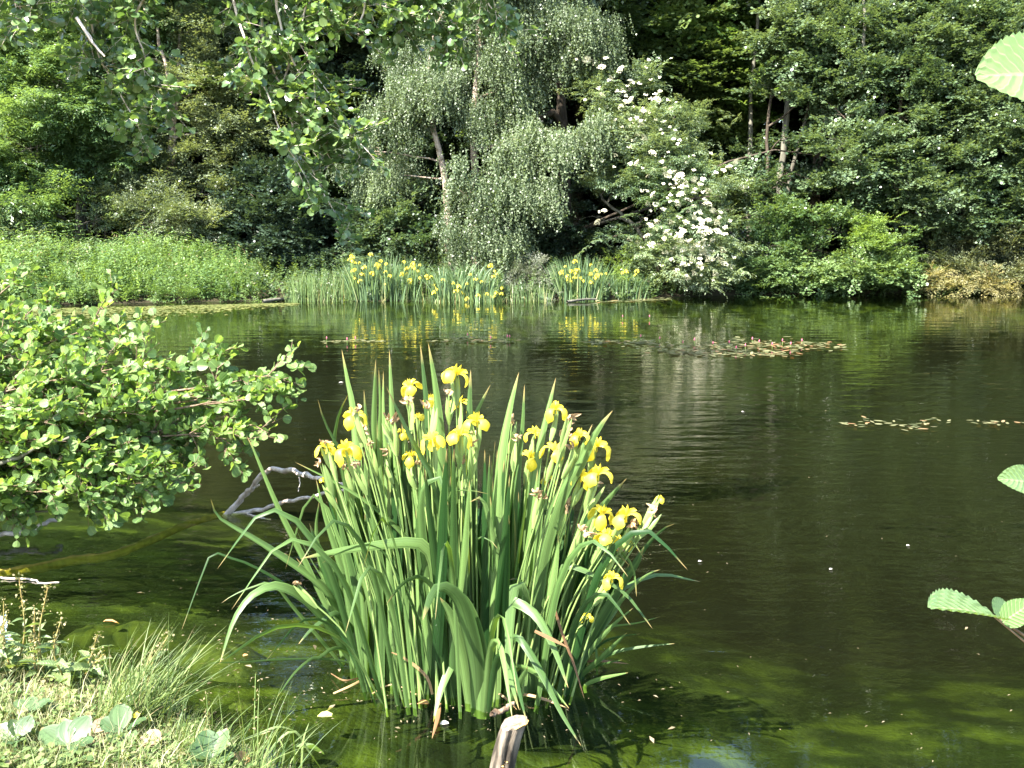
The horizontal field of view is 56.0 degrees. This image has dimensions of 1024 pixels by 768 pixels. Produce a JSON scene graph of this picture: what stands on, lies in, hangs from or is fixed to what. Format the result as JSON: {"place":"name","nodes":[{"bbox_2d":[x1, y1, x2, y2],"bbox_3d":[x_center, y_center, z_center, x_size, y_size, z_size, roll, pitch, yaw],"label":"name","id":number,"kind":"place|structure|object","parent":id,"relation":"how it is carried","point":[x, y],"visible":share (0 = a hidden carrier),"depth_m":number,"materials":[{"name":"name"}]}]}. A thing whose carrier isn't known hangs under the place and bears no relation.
{"place":"outdoors","nodes":[
{"label":"outdoors","id":0,"kind":"place"},
{"bbox_2d":[0,258,316,547],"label":"alder bush","id":1,"kind":"object","parent":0,"point":[88,405],"visible":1,"depth_m":4.52,"materials":[{"name":"green plant"}]},
{"bbox_2d":[0,436,69,514],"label":"tangle of twigs","id":2,"kind":"object","parent":1,"relation":"in","point":[13,458],"visible":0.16,"depth_m":4.34,"materials":[{"name":"wood"}]},
{"bbox_2d":[0,217,1023,767],"bbox_3d":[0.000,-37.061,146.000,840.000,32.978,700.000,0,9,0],"label":"ground","id":3,"kind":"structure","parent":0,"point":[818,633],"depth_m":7.10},
{"bbox_2d":[0,611,27,672],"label":"dock plant","id":4,"kind":"object","parent":3,"relation":"on","point":[5,653],"visible":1,"depth_m":3.27,"materials":[{"name":"green plant"}]},
{"bbox_2d":[0,715,34,744],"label":"plantain","id":5,"kind":"object","parent":3,"relation":"on","point":[28,725],"visible":0.89,"depth_m":2.82,"materials":[{"name":"green plant"}]},
{"bbox_2d":[0,572,36,676],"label":"dock plant","id":6,"kind":"object","parent":3,"relation":"on","point":[13,658],"visible":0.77,"depth_m":3.32,"materials":[{"name":"green plant"}]},
{"bbox_2d":[13,696,49,711],"bbox_3d":[-1.493,0.997,2.999,0.114,0.032,0.064,0,9,0],"label":"plantain","id":7,"kind":"object","parent":3,"relation":"on","point":[31,701],"visible":0.92,"depth_m":3.00,"materials":[{"name":"green plant"}]},
{"bbox_2d":[14,584,55,682],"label":"dock plant","id":8,"kind":"object","parent":3,"relation":"on","point":[35,670],"visible":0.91,"depth_m":3.29,"materials":[{"name":"green plant"}]},
{"bbox_2d":[0,1,122,248],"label":"woodland tree","id":9,"kind":"object","parent":3,"relation":"on","point":[67,213],"visible":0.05,"depth_m":30.30,"materials":[{"name":"green plant"}]},
{"bbox_2d":[38,715,93,760],"bbox_3d":[-1.283,1.016,2.795,0.177,0.062,0.133,7,11,37],"label":"plantain","id":10,"kind":"object","parent":3,"relation":"on","point":[80,726],"visible":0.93,"depth_m":2.80,"materials":[{"name":"green plant"}]},
{"bbox_2d":[34,612,114,690],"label":"dock plant","id":11,"kind":"object","parent":3,"relation":"on","point":[63,669],"visible":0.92,"depth_m":3.25,"materials":[{"name":"green plant"}]},
{"bbox_2d":[0,189,149,273],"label":"elder shrub","id":12,"kind":"object","parent":3,"relation":"on","point":[17,217],"visible":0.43,"depth_m":22.87,"materials":[{"name":"green plant"}]},
{"bbox_2d":[0,636,153,693],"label":"grass tussock","id":13,"kind":"object","parent":3,"relation":"on","point":[64,658],"depth_m":3.33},
{"bbox_2d":[61,624,117,647],"bbox_3d":[-1.736,1.085,4.028,0.464,0.145,0.442,0,9,0],"label":"algae cushion","id":14,"kind":"object","parent":3,"relation":"on","point":[83,635],"visible":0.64,"depth_m":3.98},
{"bbox_2d":[92,718,103,732],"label":"dead leaf","id":15,"kind":"object","parent":3,"relation":"on","point":[95,726],"visible":0.54,"depth_m":2.94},
{"bbox_2d":[9,13,199,243],"bbox_3d":[-14.828,-12.483,34.417,9.656,14.958,8.101,-3,10,-19],"label":"woodland tree","id":16,"kind":"object","parent":3,"relation":"on","point":[111,231],"depth_m":36.04,"materials":[{"name":"green plant"}]},
{"bbox_2d":[72,148,158,252],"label":"dark stemmed tree","id":17,"kind":"object","parent":3,"relation":"on","point":[98,240],"visible":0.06,"depth_m":26.61,"materials":[{"name":"green plant"}]},
{"bbox_2d":[0,0,234,251],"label":"ash tree","id":18,"kind":"object","parent":3,"relation":"on","point":[79,106],"visible":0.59,"depth_m":24.05,"materials":[{"name":"green plant"}]},
{"bbox_2d":[99,703,146,743],"bbox_3d":[-1.172,1.025,2.904,0.129,0.067,0.153,-7,11,-38],"label":"plantain","id":19,"kind":"object","parent":3,"relation":"on","point":[119,711],"visible":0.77,"depth_m":2.92,"materials":[{"name":"green plant"}]},
{"bbox_2d":[20,14,242,254],"bbox_3d":[-11.718,-12.935,29.049,9.022,18.138,7.501,4,10,21],"label":"woodland tree","id":20,"kind":"object","parent":3,"relation":"on","point":[186,166],"visible":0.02,"depth_m":30.63,"materials":[{"name":"green plant"}]},
{"bbox_2d":[0,656,275,767],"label":"creeping leaves","id":21,"kind":"object","parent":3,"relation":"on","point":[77,752],"visible":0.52,"depth_m":2.82,"materials":[{"name":"green plant"}]},
{"bbox_2d":[0,213,281,304],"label":"undergrowth","id":22,"kind":"object","parent":3,"relation":"on","point":[183,266],"visible":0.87,"depth_m":22.21,"materials":[{"name":"green plant"}]},
{"bbox_2d":[122,627,174,714],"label":"dock plant","id":23,"kind":"object","parent":3,"relation":"on","point":[151,656],"visible":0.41,"depth_m":3.12,"materials":[{"name":"green plant"}]},
{"bbox_2d":[138,729,161,745],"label":"dead leaf","id":24,"kind":"object","parent":3,"relation":"on","point":[157,732],"visible":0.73,"depth_m":2.86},
{"bbox_2d":[74,172,234,261],"bbox_3d":[-9.085,-4.115,24.692,4.327,2.694,2.651,0,9,0],"label":"grey green shrub","id":25,"kind":"object","parent":3,"relation":"on","point":[172,206],"visible":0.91,"depth_m":24.41,"materials":[{"name":"green plant"}]},
{"bbox_2d":[0,635,311,767],"bbox_3d":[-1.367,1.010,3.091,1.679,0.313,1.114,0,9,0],"label":"grass","id":26,"kind":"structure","parent":3,"relation":"on","point":[87,702],"depth_m":2.87,"materials":[{"name":"plant"}]},
{"bbox_2d":[66,613,245,735],"bbox_3d":[-1.082,0.902,3.058,0.546,0.359,0.501,7,11,38],"label":"grass tussock","id":27,"kind":"object","parent":3,"relation":"on","point":[137,699],"depth_m":3.04,"materials":[{"name":"plant"}]},
{"bbox_2d":[112,620,203,652],"bbox_3d":[-1.566,1.074,4.081,0.520,0.142,0.301,0,9,0],"label":"algae cushion","id":28,"kind":"object","parent":3,"relation":"on","point":[121,637],"visible":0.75,"depth_m":4.03,"materials":[{"name":"plant"}]},
{"bbox_2d":[82,0,290,261],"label":"tree","id":29,"kind":"object","parent":3,"relation":"on","point":[188,47],"visible":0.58,"depth_m":25.38,"materials":[{"name":"green plant"}]},
{"bbox_2d":[120,2,269,245],"bbox_3d":[-10.757,-9.667,34.347,8.884,9.518,7.063,4,10,25],"label":"woodland tree","id":30,"kind":"object","parent":3,"relation":"on","point":[199,160],"visible":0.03,"depth_m":34.37,"materials":[{"name":"green plant"}]},
{"bbox_2d":[117,684,290,767],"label":"grass tussock","id":31,"kind":"object","parent":3,"relation":"on","point":[183,738],"depth_m":2.84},
{"bbox_2d":[200,691,211,729],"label":"flowering grass","id":32,"kind":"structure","parent":3,"relation":"on","point":[208,713],"depth_m":2.93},
{"bbox_2d":[186,728,234,766],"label":"plantain","id":33,"kind":"object","parent":3,"relation":"on","point":[219,737],"visible":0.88,"depth_m":2.80,"materials":[{"name":"green plant"}]},
{"bbox_2d":[173,640,276,682],"bbox_3d":[-1.150,1.110,3.855,0.386,0.143,0.529,-7,11,-38],"label":"algae cushion","id":34,"kind":"object","parent":3,"relation":"on","point":[244,674],"visible":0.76,"depth_m":3.79,"materials":[{"name":"plant"}]},
{"bbox_2d":[228,699,256,710],"bbox_3d":[-0.963,1.187,3.417,0.267,0.143,0.236,0,9,0],"label":"algae cushion","id":35,"kind":"object","parent":3,"relation":"on","point":[245,704],"visible":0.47,"depth_m":3.39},
{"bbox_2d":[249,673,259,750],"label":"flowering grass","id":36,"kind":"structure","parent":3,"relation":"on","point":[254,728],"depth_m":2.92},
{"bbox_2d":[186,672,352,767],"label":"grass tussock","id":37,"kind":"object","parent":3,"relation":"on","point":[257,756],"depth_m":2.78,"materials":[{"name":"plant"}]},
{"bbox_2d":[0,0,547,254],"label":"overhanging alder","id":38,"kind":"object","parent":3,"relation":"on","point":[271,51],"visible":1,"depth_m":6.77,"materials":[{"name":"green plant"}]},
{"bbox_2d":[208,6,342,246],"bbox_3d":[-6.767,-10.649,34.140,9.022,11.595,7.501,4,10,23],"label":"woodland tree","id":39,"kind":"object","parent":3,"relation":"on","point":[272,144],"depth_m":34.12,"materials":[{"name":"green plant"}]},
{"bbox_2d":[145,0,418,252],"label":"woodland tree","id":40,"kind":"object","parent":3,"relation":"on","point":[351,115],"visible":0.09,"depth_m":27.55,"materials":[{"name":"green plant"}]},
{"bbox_2d":[252,0,469,258],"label":"dark yew tree","id":41,"kind":"object","parent":3,"relation":"on","point":[346,50],"visible":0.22,"depth_m":28.36,"materials":[{"name":"green plant"}]},
{"bbox_2d":[328,253,432,301],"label":"iris clump","id":42,"kind":"object","parent":3,"relation":"on","point":[369,277],"visible":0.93,"depth_m":22.27,"materials":[{"name":"plant"}]},
{"bbox_2d":[317,170,452,279],"bbox_3d":[-3.164,-3.773,24.431,3.528,3.360,2.887,0,9,0],"label":"shaded holly shrub","id":43,"kind":"object","parent":3,"relation":"on","point":[396,214],"visible":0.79,"depth_m":24.17,"materials":[{"name":"green plant"}]},
{"bbox_2d":[325,0,501,254],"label":"woodland tree","id":44,"kind":"object","parent":3,"relation":"on","point":[449,155],"visible":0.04,"depth_m":30.93,"materials":[{"name":"green plant"}]},
{"bbox_2d":[322,3,509,245],"bbox_3d":[-2.587,-10.378,33.021,9.656,11.589,8.101,3,10,20],"label":"woodland tree","id":45,"kind":"object","parent":3,"relation":"on","point":[465,140],"visible":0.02,"depth_m":32.84,"materials":[{"name":"green plant"}]},
{"bbox_2d":[322,0,557,274],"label":"weeping birch","id":46,"kind":"object","parent":3,"relation":"on","point":[417,86],"visible":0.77,"depth_m":23.65,"materials":[{"name":"green plant"}]},
{"bbox_2d":[415,261,507,301],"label":"iris clump","id":47,"kind":"object","parent":3,"relation":"on","point":[467,288],"visible":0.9,"depth_m":22.15,"materials":[{"name":"plant"}]},
{"bbox_2d":[489,715,528,767],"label":"tree stump","id":48,"kind":"object","parent":3,"relation":"on","point":[507,745],"visible":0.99,"depth_m":2.79,"materials":[{"name":"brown wood"}]},
{"bbox_2d":[478,247,563,299],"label":"willow bush","id":49,"kind":"object","parent":3,"relation":"on","point":[540,262],"visible":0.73,"depth_m":23.08,"materials":[{"name":"green plant"}]},
{"bbox_2d":[419,0,636,280],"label":"weeping birch","id":50,"kind":"object","parent":3,"relation":"on","point":[518,153],"visible":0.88,"depth_m":23.47,"materials":[{"name":"green plant"}]},
{"bbox_2d":[505,279,557,299],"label":"iris clump","id":51,"kind":"object","parent":3,"relation":"on","point":[536,286],"visible":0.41,"depth_m":22.69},
{"bbox_2d":[455,0,665,261],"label":"oak tree","id":52,"kind":"object","parent":3,"relation":"on","point":[559,114],"visible":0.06,"depth_m":27.46,"materials":[{"name":"green plant"}]},
{"bbox_2d":[542,254,618,299],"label":"iris clump","id":53,"kind":"object","parent":3,"relation":"on","point":[575,280],"visible":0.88,"depth_m":22.74,"materials":[{"name":"plant"}]},
{"bbox_2d":[461,0,723,252],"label":"woodland tree","id":54,"kind":"object","parent":3,"relation":"on","point":[581,192],"visible":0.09,"depth_m":29.84,"materials":[{"name":"green plant"}]},
{"bbox_2d":[523,79,705,250],"bbox_3d":[3.700,-8.147,34.209,8.884,6.825,7.063,1,9,7],"label":"woodland tree","id":55,"kind":"object","parent":3,"relation":"on","point":[571,115],"visible":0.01,"depth_m":33.54,"materials":[{"name":"green plant"}]},
{"bbox_2d":[591,245,650,283],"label":"young sapling","id":56,"kind":"object","parent":3,"relation":"on","point":[622,269],"visible":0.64,"depth_m":23.65,"materials":[{"name":"green plant"}]},
{"bbox_2d":[223,242,1023,301],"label":"ground cover","id":57,"kind":"object","parent":3,"relation":"on","point":[429,264],"visible":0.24,"depth_m":23.75,"materials":[{"name":"green plant"}]},
{"bbox_2d":[188,146,419,276],"bbox_3d":[-5.433,-4.333,25.033,6.132,3.961,3.586,1,9,5],"label":"dark evergreen shrub","id":58,"kind":"object","parent":57,"relation":"on","point":[280,234],"visible":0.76,"depth_m":24.57,"materials":[{"name":"green plant"}]},
{"bbox_2d":[603,269,655,298],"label":"iris clump","id":59,"kind":"object","parent":3,"relation":"on","point":[637,289],"visible":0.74,"depth_m":23.11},
{"bbox_2d":[539,0,818,251],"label":"woodland tree","id":60,"kind":"object","parent":3,"relation":"on","point":[703,67],"visible":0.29,"depth_m":27.86,"materials":[{"name":"green plant"}]},
{"bbox_2d":[616,0,821,251],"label":"sycamore tree","id":61,"kind":"object","parent":3,"relation":"on","point":[716,29],"visible":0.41,"depth_m":28.10,"materials":[{"name":"green plant"}]},
{"bbox_2d":[511,149,970,278],"bbox_3d":[6.257,-4.231,26.777,14.039,4.465,4.468,-1,9,-9],"label":"bush","id":62,"kind":"object","parent":3,"relation":"on","point":[548,236],"visible":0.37,"depth_m":26.18,"materials":[{"name":"green plant"}]},
{"bbox_2d":[695,0,789,256],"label":"alder tree","id":63,"kind":"object","parent":3,"relation":"on","point":[734,193],"visible":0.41,"depth_m":27.56,"materials":[{"name":"green plant"}]},
{"bbox_2d":[685,13,812,248],"bbox_3d":[8.141,-10.554,33.896,9.022,11.747,7.501,-4,10,-26],"label":"woodland tree","id":64,"kind":"object","parent":3,"relation":"on","point":[776,101],"depth_m":33.62,"materials":[{"name":"green plant"}]},
{"bbox_2d":[723,0,896,257],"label":"alder tree","id":65,"kind":"object","parent":3,"relation":"on","point":[777,9],"visible":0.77,"depth_m":25.46,"materials":[{"name":"green plant"}]},
{"bbox_2d":[765,7,859,261],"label":"alder tree","id":66,"kind":"object","parent":3,"relation":"on","point":[808,105],"visible":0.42,"depth_m":25.63,"materials":[{"name":"green plant"}]},
{"bbox_2d":[722,0,912,249],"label":"alder tree","id":67,"kind":"object","parent":3,"relation":"on","point":[761,85],"visible":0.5,"depth_m":26.44,"materials":[{"name":"green plant"}]},
{"bbox_2d":[698,0,961,260],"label":"alder tree","id":68,"kind":"object","parent":3,"relation":"on","point":[855,55],"visible":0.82,"depth_m":25.04,"materials":[{"name":"green plant"}]},
{"bbox_2d":[724,188,944,298],"bbox_3d":[8.117,-3.404,24.520,5.709,3.176,3.204,0,9,0],"label":"waterside bush","id":69,"kind":"object","parent":3,"relation":"on","point":[834,273],"visible":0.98,"depth_m":24.26,"materials":[{"name":"green plant"}]},
{"bbox_2d":[742,43,953,254],"bbox_3d":[11.130,-7.616,31.629,8.884,7.010,7.063,1,9,4],"label":"woodland tree","id":70,"kind":"object","parent":3,"relation":"on","point":[795,123],"visible":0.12,"depth_m":30.89,"materials":[{"name":"green plant"}]},
{"bbox_2d":[762,0,934,250],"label":"woodland tree","id":71,"kind":"object","parent":3,"relation":"on","point":[891,140],"visible":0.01,"depth_m":34.06,"materials":[{"name":"green plant"}]},
{"bbox_2d":[799,0,921,263],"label":"alder tree","id":72,"kind":"object","parent":3,"relation":"on","point":[834,112],"visible":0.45,"depth_m":25.53,"materials":[{"name":"green plant"}]},
{"bbox_2d":[832,209,918,261],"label":"lime green shrub","id":73,"kind":"object","parent":3,"relation":"on","point":[867,222],"visible":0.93,"depth_m":24.10,"materials":[{"name":"green plant"}]},
{"bbox_2d":[786,0,1000,259],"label":"alder tree","id":74,"kind":"object","parent":3,"relation":"on","point":[871,135],"visible":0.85,"depth_m":24.41,"materials":[{"name":"green plant"}]},
{"bbox_2d":[837,0,1012,262],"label":"alder tree","id":75,"kind":"object","parent":3,"relation":"on","point":[927,114],"visible":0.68,"depth_m":24.51,"materials":[{"name":"green plant"}]},
{"bbox_2d":[882,1,972,248],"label":"woodland tree","id":76,"kind":"object","parent":3,"relation":"on","point":[919,129],"visible":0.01,"depth_m":35.45,"materials":[{"name":"green plant"}]},
{"bbox_2d":[850,0,1023,44],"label":"alder tree","id":77,"kind":"object","parent":3,"relation":"on","point":[938,2],"visible":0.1,"depth_m":25.16,"materials":[{"name":"green plant"}]},
{"bbox_2d":[861,14,1023,258],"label":"woodland tree","id":78,"kind":"object","parent":3,"relation":"on","point":[1000,154],"visible":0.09,"depth_m":28.79,"materials":[{"name":"green plant"}]},
{"bbox_2d":[886,0,1023,258],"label":"alder tree","id":79,"kind":"object","parent":3,"relation":"on","point":[997,12],"visible":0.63,"depth_m":24.44,"materials":[{"name":"green plant"}]},
{"bbox_2d":[889,0,1023,272],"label":"alder tree","id":80,"kind":"object","parent":3,"relation":"on","point":[1004,119],"visible":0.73,"depth_m":24.19,"materials":[{"name":"green plant"}]},
{"bbox_2d":[901,258,1023,297],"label":"golden bush","id":81,"kind":"object","parent":3,"relation":"on","point":[1008,286],"visible":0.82,"depth_m":24.13,"materials":[{"name":"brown plant"}]},
{"bbox_2d":[904,209,1023,293],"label":"olive bush","id":82,"kind":"object","parent":3,"relation":"on","point":[958,263],"visible":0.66,"depth_m":24.63,"materials":[{"name":"green plant"}]},
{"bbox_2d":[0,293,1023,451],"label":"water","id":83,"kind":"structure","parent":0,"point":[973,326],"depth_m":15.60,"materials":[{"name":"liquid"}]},
{"bbox_2d":[0,518,57,536],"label":"dead stick","id":84,"kind":"object","parent":83,"relation":"on","point":[45,523],"visible":0.49,"depth_m":5.04,"materials":[{"name":"grey wood"}]},
{"bbox_2d":[0,576,58,583],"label":"thin twig","id":85,"kind":"object","parent":83,"relation":"on","point":[11,578],"visible":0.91,"depth_m":4.47,"materials":[{"name":"grey wood"}]},
{"bbox_2d":[0,511,224,579],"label":"sunken pole","id":86,"kind":"object","parent":83,"relation":"in","point":[45,566],"visible":0.92,"depth_m":4.83,"materials":[{"name":"brown wood"}]},
{"bbox_2d":[33,303,298,325],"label":"duckweed","id":87,"kind":"object","parent":83,"relation":"on","point":[223,306],"visible":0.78,"depth_m":20.14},
{"bbox_2d":[262,297,289,301],"bbox_3d":[-5.380,-1.944,22.317,0.874,0.115,0.093,-8,12,-42],"label":"floating log","id":88,"kind":"object","parent":83,"relation":"on","point":[272,300],"visible":0.73,"depth_m":22.19,"materials":[{"name":"grey wood"}]},
{"bbox_2d":[241,724,320,767],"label":"bent grass","id":89,"kind":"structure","parent":83,"relation":"in","point":[285,734],"depth_m":2.93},
{"bbox_2d":[222,466,342,518],"bbox_3d":[-1.220,0.627,5.192,1.089,0.405,0.118,8,12,40],"label":"driftwood branch","id":90,"kind":"object","parent":83,"relation":"on","point":[234,506],"visible":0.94,"depth_m":5.36,"materials":[{"name":"grey wood"}]},
{"bbox_2d":[231,489,343,519],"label":"driftwood branch","id":91,"kind":"object","parent":83,"relation":"on","point":[249,511],"visible":0.71,"depth_m":5.50,"materials":[{"name":"grey wood"}]},
{"bbox_2d":[297,743,324,754],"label":"floating leaf","id":92,"kind":"object","parent":83,"relation":"on","point":[315,748],"visible":0.75,"depth_m":3.03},
{"bbox_2d":[273,267,356,301],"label":"reed clump","id":93,"kind":"object","parent":83,"relation":"in","point":[323,291],"visible":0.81,"depth_m":22.18,"materials":[{"name":"green plant"}]},
{"bbox_2d":[318,711,331,716],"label":"floating leaf","id":94,"kind":"object","parent":83,"relation":"on","point":[324,714],"visible":1,"depth_m":3.22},
{"bbox_2d":[320,336,382,342],"bbox_3d":[-2.339,-0.656,14.160,0.953,0.105,0.536,-2,9,-9],"label":"bistort raft","id":95,"kind":"object","parent":83,"relation":"on","point":[348,340],"visible":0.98,"depth_m":14.11,"materials":[{"name":"green plant"}]},
{"bbox_2d":[182,344,698,744],"bbox_3d":[-0.231,0.488,3.312,1.611,1.266,1.418,4,10,24],"label":"iris clump","id":96,"kind":"object","parent":83,"relation":"on","point":[433,592],"visible":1,"depth_m":3.28,"materials":[{"name":"green plant"}]},
{"bbox_2d":[415,289,500,302],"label":"reed clump","id":97,"kind":"object","parent":83,"relation":"in","point":[443,301],"visible":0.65,"depth_m":21.96,"materials":[{"name":"green plant"}]},
{"bbox_2d":[431,333,512,342],"bbox_3d":[-0.541,-0.684,14.337,1.460,0.105,0.949,0,9,0],"label":"bistort raft","id":98,"kind":"object","parent":83,"relation":"on","point":[478,340],"visible":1,"depth_m":14.26,"materials":[{"name":"green plant"}]},
{"bbox_2d":[490,701,514,716],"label":"snapped twig","id":99,"kind":"object","parent":83,"relation":"on","point":[495,712],"visible":0.94,"depth_m":3.08,"materials":[{"name":"wood"}]},
{"bbox_2d":[499,284,553,301],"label":"sedge tuft","id":100,"kind":"object","parent":83,"relation":"in","point":[540,290],"visible":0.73,"depth_m":22.33,"materials":[{"name":"green plant"}]},
{"bbox_2d":[68,372,1011,761],"bbox_3d":[0.458,0.500,7.075,10.119,0.018,8.382,0,9,0],"label":"floating debris","id":101,"kind":"object","parent":83,"relation":"on","point":[418,716],"visible":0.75,"depth_m":3.41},
{"bbox_2d":[566,298,596,302],"bbox_3d":[1.614,-1.924,22.169,0.930,0.087,0.070,-7,11,-38],"label":"floating log","id":102,"kind":"object","parent":83,"relation":"on","point":[573,300],"visible":1,"depth_m":22.09,"materials":[{"name":"grey wood"}]},
{"bbox_2d":[596,298,671,302],"bbox_3d":[2.890,-1.963,22.505,2.401,0.053,0.795,-5,10,-27],"label":"bistort raft","id":103,"kind":"object","parent":83,"relation":"on","point":[639,300],"visible":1,"depth_m":22.48,"materials":[{"name":"green plant"}]},
{"bbox_2d":[580,315,845,357],"bbox_3d":[2.352,-0.756,14.791,3.314,0.105,5.495,-5,10,-30],"label":"bistort raft","id":104,"kind":"object","parent":83,"relation":"on","point":[699,352],"visible":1,"depth_m":13.42,"materials":[{"name":"green plant"}]},
{"bbox_2d":[839,416,1023,430],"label":"bistort raft","id":105,"kind":"object","parent":83,"relation":"on","point":[933,418],"visible":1,"depth_m":8.06,"materials":[{"name":"green plant"}]},
{"bbox_2d":[553,52,761,296],"bbox_3d":[3.552,-5.303,24.172,5.239,6.119,4.268,0,9,0],"label":"flowering elder","id":106,"kind":"object","parent":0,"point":[670,136],"visible":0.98,"depth_m":23.60,"materials":[{"name":"green plant"}]},
{"bbox_2d":[928,31,1023,641],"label":"alder twig","id":107,"kind":"object","parent":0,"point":[1000,67],"visible":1,"depth_m":0.98,"materials":[{"name":"green plant"}]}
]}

